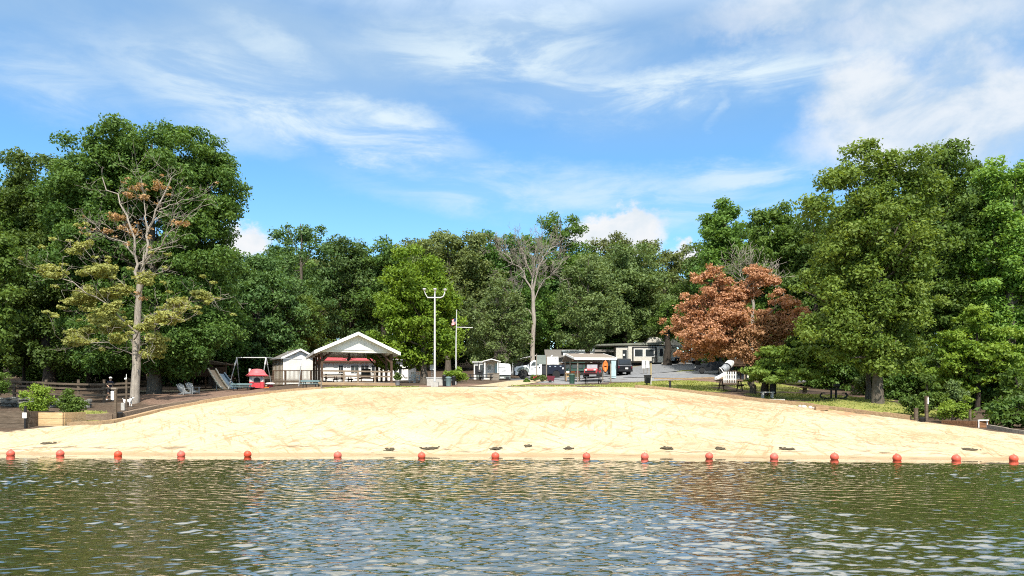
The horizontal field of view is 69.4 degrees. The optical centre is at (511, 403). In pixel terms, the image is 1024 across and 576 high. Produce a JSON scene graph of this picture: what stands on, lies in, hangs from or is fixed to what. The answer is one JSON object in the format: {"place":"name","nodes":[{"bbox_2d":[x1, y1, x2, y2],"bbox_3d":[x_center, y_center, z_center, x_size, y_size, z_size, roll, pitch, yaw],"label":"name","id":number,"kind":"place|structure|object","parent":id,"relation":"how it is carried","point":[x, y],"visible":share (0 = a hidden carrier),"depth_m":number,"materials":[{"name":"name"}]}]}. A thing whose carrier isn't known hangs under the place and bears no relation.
{"place":"outdoors","nodes":[
{"label":"outdoors","id":0,"kind":"place"},
{"bbox_2d":[463,380,545,386],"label":"concrete path","id":1,"kind":"structure","parent":0,"point":[508,383],"depth_m":66.54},
{"bbox_2d":[0,454,1023,575],"bbox_3d":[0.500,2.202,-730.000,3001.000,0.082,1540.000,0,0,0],"label":"lake water","id":2,"kind":"structure","parent":0,"point":[113,515],"depth_m":14.47,"materials":[{"name":"green liquid"}]},
{"bbox_2d":[0,387,1023,459],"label":"sand beach","id":3,"kind":"structure","parent":0,"point":[513,421],"depth_m":38.30,"materials":[{"name":"sand"}]},
{"bbox_2d":[0,358,1023,434],"bbox_3d":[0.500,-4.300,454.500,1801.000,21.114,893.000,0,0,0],"label":"ground","id":4,"kind":"structure","parent":0,"point":[147,400],"depth_m":62.15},
{"bbox_2d":[0,372,15,395],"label":"leafy shrub","id":5,"kind":"object","parent":4,"relation":"on","point":[4,385],"visible":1,"depth_m":50.01,"materials":[{"name":"green plant"}]},
{"bbox_2d":[0,227,27,353],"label":"young tree","id":6,"kind":"object","parent":4,"relation":"on","point":[9,248],"visible":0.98,"depth_m":51.88,"materials":[{"name":"green plant"}]},
{"bbox_2d":[0,170,38,354],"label":"oak tree","id":7,"kind":"object","parent":4,"relation":"on","point":[8,224],"visible":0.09,"depth_m":65.66,"materials":[{"name":"green plant"}]},
{"bbox_2d":[0,343,39,384],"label":"understory tree","id":8,"kind":"object","parent":4,"relation":"on","point":[25,363],"visible":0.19,"depth_m":72.55,"materials":[{"name":"green plant"}]},
{"bbox_2d":[6,362,41,383],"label":"understory shrub","id":9,"kind":"object","parent":4,"relation":"on","point":[33,376],"visible":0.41,"depth_m":78.42,"materials":[{"name":"green plant"}]},
{"bbox_2d":[0,411,54,427],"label":"timber planter","id":10,"kind":"object","parent":4,"relation":"on","point":[11,419],"visible":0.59,"depth_m":40.21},
{"bbox_2d":[18,382,56,410],"bbox_3d":[-27.242,0.088,42.414,2.332,2.654,1.636,0,0,0],"label":"leafy shrub","id":11,"kind":"object","parent":4,"relation":"on","point":[40,400],"visible":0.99,"depth_m":42.20,"materials":[{"name":"green plant"}]},
{"bbox_2d":[0,397,92,408],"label":"stone wall","id":12,"kind":"structure","parent":4,"relation":"on","point":[12,401],"depth_m":51.29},
{"bbox_2d":[0,146,105,389],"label":"oak tree","id":13,"kind":"object","parent":4,"relation":"on","point":[35,331],"visible":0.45,"depth_m":64.93,"materials":[{"name":"green plant"}]},
{"bbox_2d":[38,412,85,425],"bbox_3d":[-25.922,0.986,42.200,1.927,1.022,2.180,0,0,0],"label":"timber planter","id":14,"kind":"object","parent":4,"relation":"on","point":[51,419],"visible":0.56,"depth_m":41.11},
{"bbox_2d":[1,380,130,402],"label":"rail fence","id":15,"kind":"object","parent":4,"relation":"on","point":[46,383],"visible":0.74,"depth_m":54.50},
{"bbox_2d":[53,388,88,412],"bbox_3d":[-26.483,0.139,44.358,1.788,2.209,1.624,0,0,0],"label":"leafy shrub","id":16,"kind":"object","parent":4,"relation":"on","point":[69,402],"visible":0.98,"depth_m":44.26,"materials":[{"name":"green plant"}]},
{"bbox_2d":[38,366,114,382],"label":"understory shrub","id":17,"kind":"object","parent":4,"relation":"on","point":[69,379],"visible":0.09,"depth_m":76.09,"materials":[{"name":"green plant"}]},
{"bbox_2d":[80,368,124,382],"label":"understory shrub","id":18,"kind":"object","parent":4,"relation":"on","point":[96,377],"visible":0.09,"depth_m":81.60,"materials":[{"name":"green plant"}]},
{"bbox_2d":[101,366,144,382],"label":"understory shrub","id":19,"kind":"object","parent":4,"relation":"on","point":[121,375],"visible":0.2,"depth_m":83.25,"materials":[{"name":"green plant"}]},
{"bbox_2d":[12,146,243,403],"bbox_3d":[-27.864,-9.512,53.541,14.600,19.350,9.965,0,0,0],"label":"dying tree","id":20,"kind":"object","parent":4,"relation":"on","point":[87,296],"visible":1,"depth_m":52.91,"materials":[{"name":"green plant"}]},
{"bbox_2d":[23,112,253,393],"bbox_3d":[-31.613,-12.328,64.012,18.385,23.528,12.369,0,0,0],"label":"oak tree","id":21,"kind":"object","parent":4,"relation":"on","point":[196,342],"visible":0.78,"depth_m":61.08,"materials":[{"name":"green plant"}]},
{"bbox_2d":[63,394,238,420],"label":"retaining wall","id":22,"kind":"structure","parent":4,"relation":"on","point":[101,416],"depth_m":46.08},
{"bbox_2d":[125,360,194,385],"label":"understory shrub","id":23,"kind":"object","parent":4,"relation":"on","point":[173,381],"visible":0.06,"depth_m":76.83,"materials":[{"name":"green plant"}]},
{"bbox_2d":[67,387,320,425],"bbox_3d":[-20.124,0.154,48.654,1.983,2.883,17.417,0,0,37],"label":"timber edging","id":24,"kind":"object","parent":4,"relation":"on","point":[161,409],"visible":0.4,"depth_m":47.72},
{"bbox_2d":[184,360,235,388],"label":"play tower","id":25,"kind":"structure","parent":4,"relation":"on","point":[206,373],"depth_m":68.95,"materials":[{"name":"brown wood"}]},
{"bbox_2d":[207,368,230,389],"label":"playground slide","id":26,"kind":"object","parent":4,"relation":"on","point":[218,380],"visible":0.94,"depth_m":65.93,"materials":[{"name":"beige plastic"}]},
{"bbox_2d":[205,296,256,385],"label":"understory tree","id":27,"kind":"object","parent":4,"relation":"on","point":[238,345],"visible":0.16,"depth_m":75.81,"materials":[{"name":"green plant"}]},
{"bbox_2d":[212,339,252,380],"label":"understory shrub","id":28,"kind":"object","parent":4,"relation":"on","point":[242,366],"visible":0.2,"depth_m":79.03,"materials":[{"name":"green plant"}]},
{"bbox_2d":[246,369,268,387],"bbox_3d":[-21.510,-2.148,62.505,1.910,1.660,1.860,0,0,-11],"label":"playhouse","id":29,"kind":"object","parent":4,"relation":"on","point":[257,377],"visible":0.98,"depth_m":61.98,"materials":[{"name":"red plastic"}]},
{"bbox_2d":[233,342,286,382],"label":"understory shrub","id":30,"kind":"object","parent":4,"relation":"on","point":[247,378],"visible":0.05,"depth_m":81.82,"materials":[{"name":"green plant"}]},
{"bbox_2d":[228,357,301,388],"bbox_3d":[-21.273,-2.660,64.256,5.790,2.800,2.785,0,0,0],"label":"swing set","id":31,"kind":"object","parent":4,"relation":"on","point":[265,363],"visible":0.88,"depth_m":64.14,"materials":[{"name":"metal"}]},
{"bbox_2d":[215,251,317,368],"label":"maple tree","id":32,"kind":"object","parent":4,"relation":"on","point":[257,290],"visible":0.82,"depth_m":79.09,"materials":[{"name":"green plant"}]},
{"bbox_2d":[269,349,312,384],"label":"shed","id":33,"kind":"structure","parent":4,"relation":"on","point":[290,363],"depth_m":72.87,"materials":[{"name":"white"}]},
{"bbox_2d":[261,280,335,352],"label":"maple tree","id":34,"kind":"object","parent":4,"relation":"on","point":[315,317],"visible":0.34,"depth_m":83.17,"materials":[{"name":"green plant"}]},
{"bbox_2d":[254,222,344,344],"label":"poplar tree","id":35,"kind":"object","parent":4,"relation":"on","point":[286,253],"visible":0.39,"depth_m":95.54,"materials":[{"name":"green plant"}]},
{"bbox_2d":[272,370,331,384],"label":"fence","id":36,"kind":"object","parent":4,"relation":"on","point":[285,380],"depth_m":68.08,"materials":[{"name":"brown wood"}]},
{"bbox_2d":[279,253,330,329],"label":"forest tree","id":37,"kind":"object","parent":4,"relation":"on","point":[311,263],"visible":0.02,"depth_m":114.15,"materials":[{"name":"green plant"}]},
{"bbox_2d":[299,255,375,342],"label":"forest tree","id":38,"kind":"object","parent":4,"relation":"on","point":[328,335],"visible":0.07,"depth_m":123.97,"materials":[{"name":"green plant"}]},
{"bbox_2d":[306,234,385,341],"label":"oak tree","id":39,"kind":"object","parent":4,"relation":"on","point":[349,264],"visible":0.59,"depth_m":97.80,"materials":[{"name":"green plant"}]},
{"bbox_2d":[306,332,400,385],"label":"pavilion","id":40,"kind":"structure","parent":4,"relation":"on","point":[355,345],"depth_m":64.27,"materials":[{"name":"wood"}]},
{"bbox_2d":[320,357,415,380],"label":"white building","id":41,"kind":"structure","parent":4,"relation":"on","point":[356,364],"depth_m":81.95,"materials":[{"name":"paint"}]},
{"bbox_2d":[339,234,404,337],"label":"oak tree","id":42,"kind":"object","parent":4,"relation":"on","point":[383,258],"visible":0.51,"depth_m":96.69,"materials":[{"name":"green plant"}]},
{"bbox_2d":[361,243,468,383],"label":"maple tree","id":43,"kind":"object","parent":4,"relation":"on","point":[406,313],"visible":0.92,"depth_m":68.66,"materials":[{"name":"green plant"}]},
{"bbox_2d":[423,288,446,386],"bbox_3d":[-6.263,-5.268,60.000,1.998,8.242,0.580,0,0,0],"label":"light pole","id":44,"kind":"object","parent":4,"relation":"on","point":[434,384],"visible":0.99,"depth_m":59.94,"materials":[{"name":"metal"}]},
{"bbox_2d":[408,250,475,368],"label":"forest tree","id":45,"kind":"object","parent":4,"relation":"on","point":[462,280],"visible":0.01,"depth_m":113.13,"materials":[{"name":"green plant"}]},
{"bbox_2d":[432,341,468,367],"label":"understory shrub","id":46,"kind":"object","parent":4,"relation":"on","point":[461,361],"visible":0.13,"depth_m":116.44,"materials":[{"name":"green plant"}]},
{"bbox_2d":[442,366,468,384],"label":"leafy shrub","id":47,"kind":"object","parent":4,"relation":"on","point":[459,375],"visible":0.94,"depth_m":63.78,"materials":[{"name":"green plant"}]},
{"bbox_2d":[403,228,509,372],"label":"oak tree","id":48,"kind":"object","parent":4,"relation":"on","point":[439,241],"visible":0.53,"depth_m":106.49,"materials":[{"name":"green plant"}]},
{"bbox_2d":[472,359,500,379],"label":"porch cabin","id":49,"kind":"object","parent":4,"relation":"on","point":[488,366],"visible":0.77,"depth_m":86.39,"materials":[{"name":"white"}]},
{"bbox_2d":[459,274,533,366],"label":"elm tree","id":50,"kind":"object","parent":4,"relation":"on","point":[493,334],"visible":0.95,"depth_m":88.91,"materials":[{"name":"green plant"}]},
{"bbox_2d":[61,365,936,420],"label":"grass","id":51,"kind":"structure","parent":4,"relation":"on","point":[660,384],"depth_m":58.90,"materials":[{"name":"plant"}]},
{"bbox_2d":[498,363,510,378],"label":"white trailer","id":52,"kind":"object","parent":4,"relation":"on","point":[504,370],"visible":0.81,"depth_m":88.00,"materials":[{"name":"paint"}]},
{"bbox_2d":[478,229,569,371],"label":"oak tree","id":53,"kind":"object","parent":4,"relation":"on","point":[524,288],"visible":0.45,"depth_m":108.95,"materials":[{"name":"green plant"}]},
{"bbox_2d":[474,218,574,362],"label":"bare tree","id":54,"kind":"object","parent":4,"relation":"on","point":[533,313],"visible":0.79,"depth_m":91.80,"materials":[{"name":"grey plant"}]},
{"bbox_2d":[536,354,557,380],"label":"information board","id":55,"kind":"object","parent":4,"relation":"on","point":[543,359],"visible":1,"depth_m":75.91,"materials":[{"name":"grey wood"}]},
{"bbox_2d":[537,251,574,349],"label":"forest tree","id":56,"kind":"object","parent":4,"relation":"on","point":[554,287],"visible":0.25,"depth_m":114.84,"materials":[{"name":"green plant"}]},
{"bbox_2d":[533,211,588,349],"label":"poplar tree","id":57,"kind":"object","parent":4,"relation":"on","point":[577,229],"visible":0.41,"depth_m":114.96,"materials":[{"name":"green plant"}]},
{"bbox_2d":[564,362,584,374],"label":"covered wagon","id":58,"kind":"object","parent":4,"relation":"on","point":[581,368],"visible":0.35,"depth_m":95.00,"materials":[{"name":"green plastic"}]},
{"bbox_2d":[544,348,613,367],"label":"long cabin","id":59,"kind":"object","parent":4,"relation":"on","point":[560,354],"visible":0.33,"depth_m":108.20,"materials":[{"name":"grey"}]},
{"bbox_2d":[548,252,628,368],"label":"ash tree","id":60,"kind":"object","parent":4,"relation":"on","point":[593,317],"visible":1,"depth_m":94.90,"materials":[{"name":"green plant"}]},
{"bbox_2d":[560,353,616,381],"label":"shelter","id":61,"kind":"object","parent":4,"relation":"on","point":[577,358],"visible":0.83,"depth_m":76.08,"materials":[{"name":"beige"}]},
{"bbox_2d":[583,362,601,377],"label":"red buggy","id":62,"kind":"object","parent":4,"relation":"on","point":[591,370],"visible":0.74,"depth_m":84.38,"materials":[{"name":"paint"}]},
{"bbox_2d":[297,249,936,353],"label":"wood","id":63,"kind":"object","parent":4,"relation":"on","point":[550,323],"depth_m":174.50,"materials":[{"name":"green plant"}]},
{"bbox_2d":[579,230,664,342],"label":"oak tree","id":64,"kind":"object","parent":4,"relation":"on","point":[602,243],"visible":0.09,"depth_m":117.19,"materials":[{"name":"green plant"}]},
{"bbox_2d":[576,240,678,342],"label":"forest tree","id":65,"kind":"object","parent":4,"relation":"on","point":[629,272],"visible":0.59,"depth_m":109.42,"materials":[{"name":"green plant"}]},
{"bbox_2d":[594,342,663,365],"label":"camper trailer","id":66,"kind":"object","parent":4,"relation":"on","point":[638,353],"visible":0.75,"depth_m":105.70,"materials":[{"name":"white plastic"}]},
{"bbox_2d":[647,298,686,364],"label":"young tree","id":67,"kind":"object","parent":4,"relation":"on","point":[667,310],"visible":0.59,"depth_m":102.63,"materials":[{"name":"green plant"}]},
{"bbox_2d":[642,238,695,349],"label":"oak tree","id":68,"kind":"object","parent":4,"relation":"on","point":[672,262],"visible":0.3,"depth_m":120.40,"materials":[{"name":"green plant"}]},
{"bbox_2d":[667,239,704,364],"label":"forest tree","id":69,"kind":"object","parent":4,"relation":"on","point":[685,286],"visible":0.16,"depth_m":103.43,"materials":[{"name":"green plant"}]},
{"bbox_2d":[681,242,725,353],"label":"forest tree","id":70,"kind":"object","parent":4,"relation":"on","point":[695,268],"visible":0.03,"depth_m":100.01,"materials":[{"name":"green plant"}]},
{"bbox_2d":[695,361,733,373],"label":"parked car","id":71,"kind":"object","parent":4,"relation":"on","point":[713,366],"visible":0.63,"depth_m":87.28,"materials":[{"name":"grey paint"}]},
{"bbox_2d":[695,195,750,373],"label":"poplar tree","id":72,"kind":"object","parent":4,"relation":"on","point":[718,231],"visible":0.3,"depth_m":86.67,"materials":[{"name":"green plant"}]},
{"bbox_2d":[714,360,733,379],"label":"tube slide","id":73,"kind":"object","parent":4,"relation":"on","point":[727,365],"visible":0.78,"depth_m":72.21,"materials":[{"name":"white paint"}]},
{"bbox_2d":[658,263,811,393],"bbox_3d":[18.013,-5.870,58.149,11.883,10.520,7.870,0,0,0],"label":"dying tree","id":74,"kind":"object","parent":4,"relation":"on","point":[712,334],"visible":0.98,"depth_m":57.24,"materials":[{"name":"brown plant"}]},
{"bbox_2d":[734,220,752,369],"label":"forest tree","id":75,"kind":"object","parent":4,"relation":"on","point":[744,235],"visible":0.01,"depth_m":97.19,"materials":[{"name":"green plant"}]},
{"bbox_2d":[718,240,794,349],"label":"bare tree","id":76,"kind":"object","parent":4,"relation":"on","point":[738,265],"visible":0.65,"depth_m":65.97,"materials":[{"name":"grey plant"}]},
{"bbox_2d":[733,199,809,359],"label":"poplar tree","id":77,"kind":"object","parent":4,"relation":"on","point":[764,222],"visible":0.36,"depth_m":78.97,"materials":[{"name":"green plant"}]},
{"bbox_2d":[635,385,911,419],"bbox_3d":[16.969,-0.019,50.698,19.115,2.916,1.588,0,0,42],"label":"timber edging","id":78,"kind":"object","parent":4,"relation":"on","point":[896,415],"visible":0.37,"depth_m":50.12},
{"bbox_2d":[738,339,833,395],"bbox_3d":[20.505,-2.676,54.867,7.462,4.598,5.234,0,0,0],"label":"dogwood tree","id":79,"kind":"object","parent":4,"relation":"on","point":[764,371],"visible":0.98,"depth_m":54.08,"materials":[{"name":"green plant"}]},
{"bbox_2d":[748,209,856,278],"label":"forest tree","id":80,"kind":"object","parent":4,"relation":"on","point":[796,223],"visible":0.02,"depth_m":89.28,"materials":[{"name":"green plant"}]},
{"bbox_2d":[780,210,835,345],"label":"oak tree","id":81,"kind":"object","parent":4,"relation":"on","point":[803,249],"visible":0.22,"depth_m":76.02,"materials":[{"name":"green plant"}]},
{"bbox_2d":[803,359,861,390],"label":"understory shrub","id":82,"kind":"object","parent":4,"relation":"on","point":[840,372],"visible":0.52,"depth_m":67.40,"materials":[{"name":"green plant"}]},
{"bbox_2d":[815,332,871,399],"bbox_3d":[25.089,-2.927,54.795,5.430,5.857,4.640,0,0,-22],"label":"sapling","id":83,"kind":"object","parent":4,"relation":"on","point":[868,380],"visible":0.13,"depth_m":54.80,"materials":[{"name":"green plant"}]},
{"bbox_2d":[788,137,965,403],"bbox_3d":[24.845,-9.134,50.945,11.449,18.708,7.966,0,0,0],"label":"sycamore tree","id":84,"kind":"object","parent":4,"relation":"on","point":[893,298],"visible":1,"depth_m":49.87,"materials":[{"name":"green plant"}]},
{"bbox_2d":[850,359,911,395],"bbox_3d":[30.898,-2.486,61.712,4.901,4.418,4.159,0,0,0],"label":"understory shrub","id":85,"kind":"object","parent":4,"relation":"on","point":[860,384],"visible":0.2,"depth_m":61.73,"materials":[{"name":"green plant"}]},
{"bbox_2d":[852,196,932,339],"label":"forest tree","id":86,"kind":"object","parent":4,"relation":"on","point":[891,330],"depth_m":83.80,"materials":[{"name":"green plant"}]},
{"bbox_2d":[898,394,917,414],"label":"leafy shrub","id":87,"kind":"object","parent":4,"relation":"on","point":[907,401],"visible":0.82,"depth_m":45.71,"materials":[{"name":"green plant"}]},
{"bbox_2d":[883,354,935,399],"bbox_3d":[32.161,-1.882,58.535,5.524,4.233,4.207,0,0,22],"label":"understory shrub","id":88,"kind":"object","parent":4,"relation":"on","point":[899,382],"visible":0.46,"depth_m":57.92,"materials":[{"name":"green plant"}]},
{"bbox_2d":[907,353,942,395],"bbox_3d":[33.596,-1.967,56.586,6.013,4.383,3.773,0,0,0],"label":"understory shrub","id":89,"kind":"object","parent":4,"relation":"on","point":[934,363],"visible":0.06,"depth_m":56.96,"materials":[{"name":"green plant"}]},
{"bbox_2d":[912,371,955,418],"bbox_3d":[25.648,-0.384,44.937,2.726,3.216,1.581,0,0,0],"label":"leafy shrub","id":90,"kind":"object","parent":4,"relation":"on","point":[935,398],"visible":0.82,"depth_m":44.77,"materials":[{"name":"green plant"}]},
{"bbox_2d":[896,137,1002,366],"bbox_3d":[35.690,-10.505,59.887,8.758,21.114,10.403,0,0,39],"label":"oak tree","id":91,"kind":"object","parent":4,"relation":"on","point":[956,286],"visible":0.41,"depth_m":58.09,"materials":[{"name":"green plant"}]},
{"bbox_2d":[943,379,971,402],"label":"leafy shrub","id":92,"kind":"object","parent":4,"relation":"on","point":[955,390],"visible":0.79,"depth_m":45.19,"materials":[{"name":"green plant"}]},
{"bbox_2d":[941,420,989,427],"bbox_3d":[26.462,1.174,41.864,3.006,0.630,2.359,0,0,0],"label":"timber planter","id":93,"kind":"object","parent":4,"relation":"on","point":[981,423],"visible":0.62,"depth_m":41.19,"materials":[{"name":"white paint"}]},
{"bbox_2d":[932,395,977,420],"bbox_3d":[25.685,0.446,43.144,2.379,1.988,1.521,0,0,0],"label":"leafy shrub","id":94,"kind":"object","parent":93,"relation":"in","point":[951,409],"visible":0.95,"depth_m":42.86,"materials":[{"name":"green plant"}]},
{"bbox_2d":[935,381,1003,408],"bbox_3d":[32.350,-0.637,52.348,4.711,3.007,3.729,0,0,0],"label":"understory shrub","id":95,"kind":"object","parent":4,"relation":"on","point":[990,395],"visible":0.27,"depth_m":51.23,"materials":[{"name":"green plant"}]},
{"bbox_2d":[920,184,1023,339],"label":"forest tree","id":96,"kind":"object","parent":4,"relation":"on","point":[971,189],"visible":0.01,"depth_m":82.51,"materials":[{"name":"green plant"}]},
{"bbox_2d":[921,303,1023,410],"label":"dogwood tree","id":97,"kind":"object","parent":4,"relation":"on","point":[964,355],"visible":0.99,"depth_m":49.41,"materials":[{"name":"green plant"}]},
{"bbox_2d":[955,155,1023,356],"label":"poplar tree","id":98,"kind":"object","parent":4,"relation":"on","point":[1002,229],"visible":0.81,"depth_m":56.32,"materials":[{"name":"green plant"}]},
{"bbox_2d":[965,181,1023,341],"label":"forest tree","id":99,"kind":"object","parent":4,"relation":"on","point":[1020,204],"visible":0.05,"depth_m":78.31,"materials":[{"name":"green plant"}]},
{"bbox_2d":[974,395,1023,427],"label":"understory shrub","id":100,"kind":"object","parent":4,"relation":"on","point":[1003,413],"visible":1,"depth_m":41.16,"materials":[{"name":"green plant"}]},
{"bbox_2d":[987,425,1023,433],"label":"retaining wall","id":101,"kind":"structure","parent":4,"relation":"on","point":[1000,428],"depth_m":38.73,"materials":[{"name":"grey stone"}]},
{"bbox_2d":[992,366,1023,406],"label":"understory shrub","id":102,"kind":"object","parent":4,"relation":"on","point":[1009,387],"visible":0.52,"depth_m":46.16,"materials":[{"name":"green plant"}]},
{"bbox_2d":[1004,375,1023,414],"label":"understory shrub","id":103,"kind":"object","parent":4,"relation":"on","point":[1021,384],"visible":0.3,"depth_m":44.12,"materials":[{"name":"green plant"}]},
{"bbox_2d":[0,0,1023,348],"label":"sky","id":104,"kind":"structure","parent":0,"point":[366,120],"materials":[{"name":"blue"}]},
{"bbox_2d":[469,364,704,379],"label":"road","id":105,"kind":"structure","parent":0,"point":[658,368],"depth_m":96.00,"materials":[{"name":"asphalt"}]},
{"bbox_2d":[513,360,564,378],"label":"utility truck","id":106,"kind":"object","parent":105,"relation":"on","point":[557,371],"visible":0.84,"depth_m":90.99,"materials":[{"name":"white paint"}]},
{"bbox_2d":[604,358,632,375],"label":"dark jeep","id":107,"kind":"object","parent":105,"relation":"on","point":[623,366],"visible":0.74,"depth_m":86.13,"materials":[{"name":"grey paint"}]},
{"bbox_2d":[642,337,685,363],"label":"trailer home","id":108,"kind":"object","parent":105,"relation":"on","point":[675,344],"visible":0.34,"depth_m":110.00,"materials":[{"name":"beige paint"}]},
{"bbox_2d":[624,373,746,377],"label":"driveway","id":109,"kind":"structure","parent":0,"point":[677,375],"depth_m":84.57,"materials":[{"name":"asphalt"}]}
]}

